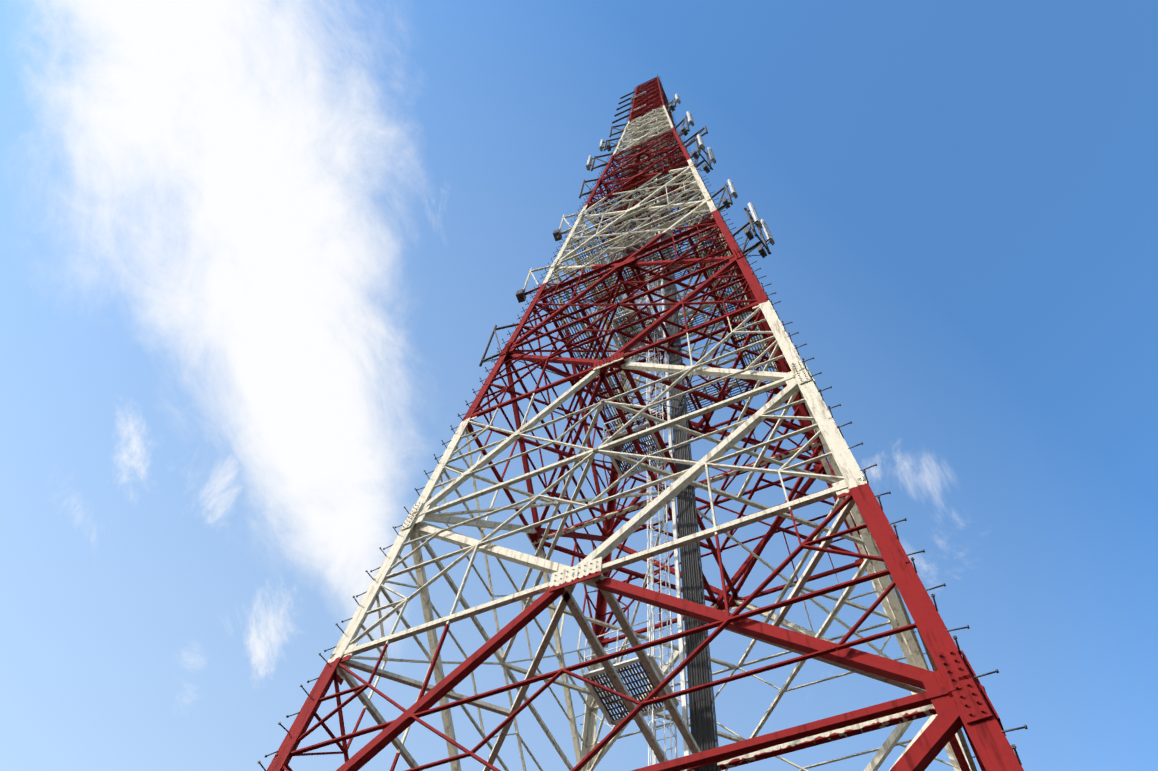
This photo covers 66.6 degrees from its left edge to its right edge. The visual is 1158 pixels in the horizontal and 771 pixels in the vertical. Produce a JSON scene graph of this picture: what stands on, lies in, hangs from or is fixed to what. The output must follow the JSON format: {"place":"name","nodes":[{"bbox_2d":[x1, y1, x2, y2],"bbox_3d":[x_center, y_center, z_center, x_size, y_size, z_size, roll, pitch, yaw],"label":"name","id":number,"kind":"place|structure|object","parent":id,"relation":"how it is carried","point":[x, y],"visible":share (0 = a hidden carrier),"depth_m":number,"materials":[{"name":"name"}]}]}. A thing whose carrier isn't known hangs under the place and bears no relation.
{"place":"outdoors","nodes":[
{"label":"outdoors","id":0,"kind":"place"},
{"bbox_2d":[0,0,1157,770],"label":"sky","id":1,"kind":"structure","parent":0,"point":[259,259],"materials":[{"name":"blue"}]},
{"bbox_2d":[257,75,1027,770],"bbox_3d":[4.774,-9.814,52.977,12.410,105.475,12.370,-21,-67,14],"label":"step bolts","id":2,"kind":"object","parent":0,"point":[1013,747],"visible":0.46,"depth_m":19.12,"materials":[{"name":"grey metal"}]},
{"bbox_2d":[479,91,771,366],"bbox_3d":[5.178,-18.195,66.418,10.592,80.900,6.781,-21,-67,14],"label":"antenna mounts","id":3,"kind":"object","parent":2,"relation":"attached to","point":[750,222],"visible":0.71,"depth_m":45.88,"materials":[{"name":"metal"}]},
{"bbox_2d":[516,104,766,302],"bbox_3d":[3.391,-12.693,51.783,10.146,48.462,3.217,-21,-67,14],"label":"remote radio units","id":4,"kind":"object","parent":3,"relation":"on","point":[747,232],"visible":0.88,"depth_m":37.16},
{"bbox_2d":[586,94,774,245],"bbox_3d":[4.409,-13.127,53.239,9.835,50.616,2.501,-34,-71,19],"label":"panel antennas","id":5,"kind":"object","parent":3,"relation":"attached to","point":[761,222],"visible":0.98,"depth_m":37.61,"materials":[{"name":"white plastic"}]},
{"bbox_2d":[483,105,770,408],"bbox_3d":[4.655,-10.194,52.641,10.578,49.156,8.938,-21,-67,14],"label":"antenna jumper cables","id":6,"kind":"object","parent":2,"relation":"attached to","point":[664,257],"visible":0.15,"depth_m":31.09,"materials":[{"name":"black rubber"}]},
{"bbox_2d":[582,91,678,725],"bbox_3d":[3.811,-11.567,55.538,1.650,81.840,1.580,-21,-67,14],"label":"rest platform frames","id":7,"kind":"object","parent":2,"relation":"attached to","point":[600,670],"visible":0.4,"depth_m":19.57,"materials":[{"name":"paint"}]},
{"bbox_2d":[588,94,664,720],"bbox_3d":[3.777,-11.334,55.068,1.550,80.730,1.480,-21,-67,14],"label":"ladder rest platforms","id":8,"kind":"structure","parent":7,"relation":"on","point":[625,668],"depth_m":19.27,"materials":[{"name":"metal"}]},
{"bbox_2d":[540,107,782,439],"bbox_3d":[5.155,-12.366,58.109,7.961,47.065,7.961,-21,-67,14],"label":"railings","id":9,"kind":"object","parent":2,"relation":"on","point":[648,248],"depth_m":42.12,"materials":[{"name":"metal"}]},
{"bbox_2d":[545,110,777,438],"bbox_3d":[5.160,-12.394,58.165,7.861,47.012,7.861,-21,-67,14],"label":"walkway gratings","id":10,"kind":"object","parent":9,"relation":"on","point":[705,254],"visible":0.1,"depth_m":38.46,"materials":[{"name":"metal"}]},
{"bbox_2d":[582,118,743,404],"bbox_3d":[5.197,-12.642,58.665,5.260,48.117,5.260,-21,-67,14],"label":"walkway rails","id":11,"kind":"object","parent":9,"relation":"attached to","point":[660,315],"visible":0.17,"depth_m":39.39,"materials":[{"name":"metal"}]},
{"bbox_2d":[645,95,689,765],"bbox_3d":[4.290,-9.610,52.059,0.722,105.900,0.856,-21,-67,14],"label":"climbing ladder","id":12,"kind":"object","parent":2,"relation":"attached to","point":[681,643],"visible":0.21,"depth_m":23.09,"materials":[{"name":"metal"}]},
{"bbox_2d":[654,107,720,770],"bbox_3d":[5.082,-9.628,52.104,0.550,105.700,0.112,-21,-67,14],"label":"cable ladder","id":13,"kind":"object","parent":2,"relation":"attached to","point":[703,724],"visible":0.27,"depth_m":22.72,"materials":[{"name":"grey metal"}]},
{"bbox_2d":[267,77,1023,770],"bbox_3d":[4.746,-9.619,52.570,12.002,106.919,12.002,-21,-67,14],"label":"tower legs","id":14,"kind":"object","parent":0,"point":[995,751],"visible":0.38,"depth_m":16.37,"materials":[{"name":"metal"}]},
{"bbox_2d":[520,77,665,393],"bbox_3d":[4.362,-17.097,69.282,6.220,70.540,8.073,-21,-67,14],"label":"painted antenna mounts","id":15,"kind":"object","parent":14,"relation":"attached to","point":[538,269],"visible":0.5,"depth_m":39.99,"materials":[{"name":"red metal"}]},
{"bbox_2d":[275,78,1018,770],"bbox_3d":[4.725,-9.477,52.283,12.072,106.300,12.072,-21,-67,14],"label":"lattice bracing","id":16,"kind":"object","parent":14,"relation":"attached to","point":[763,462],"visible":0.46,"depth_m":22.70,"materials":[{"name":"white metal"}]},
{"bbox_2d":[334,78,985,770],"bbox_3d":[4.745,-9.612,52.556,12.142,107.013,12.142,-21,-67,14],"label":"cross braces","id":17,"kind":"object","parent":14,"relation":"attached to","point":[934,738],"visible":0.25,"depth_m":19.49,"materials":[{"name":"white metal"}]},
{"bbox_2d":[333,104,1005,735],"bbox_3d":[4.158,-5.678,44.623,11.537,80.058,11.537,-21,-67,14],"label":"gusset plates","id":18,"kind":"object","parent":14,"relation":"attached to","point":[931,680],"visible":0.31,"depth_m":15.36,"materials":[{"name":"metal"}]},
{"bbox_2d":[402,248,983,715],"bbox_3d":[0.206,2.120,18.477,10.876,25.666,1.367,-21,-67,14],"label":"bolts","id":19,"kind":"object","parent":18,"relation":"attached to","point":[596,560],"visible":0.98,"depth_m":15.61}
]}

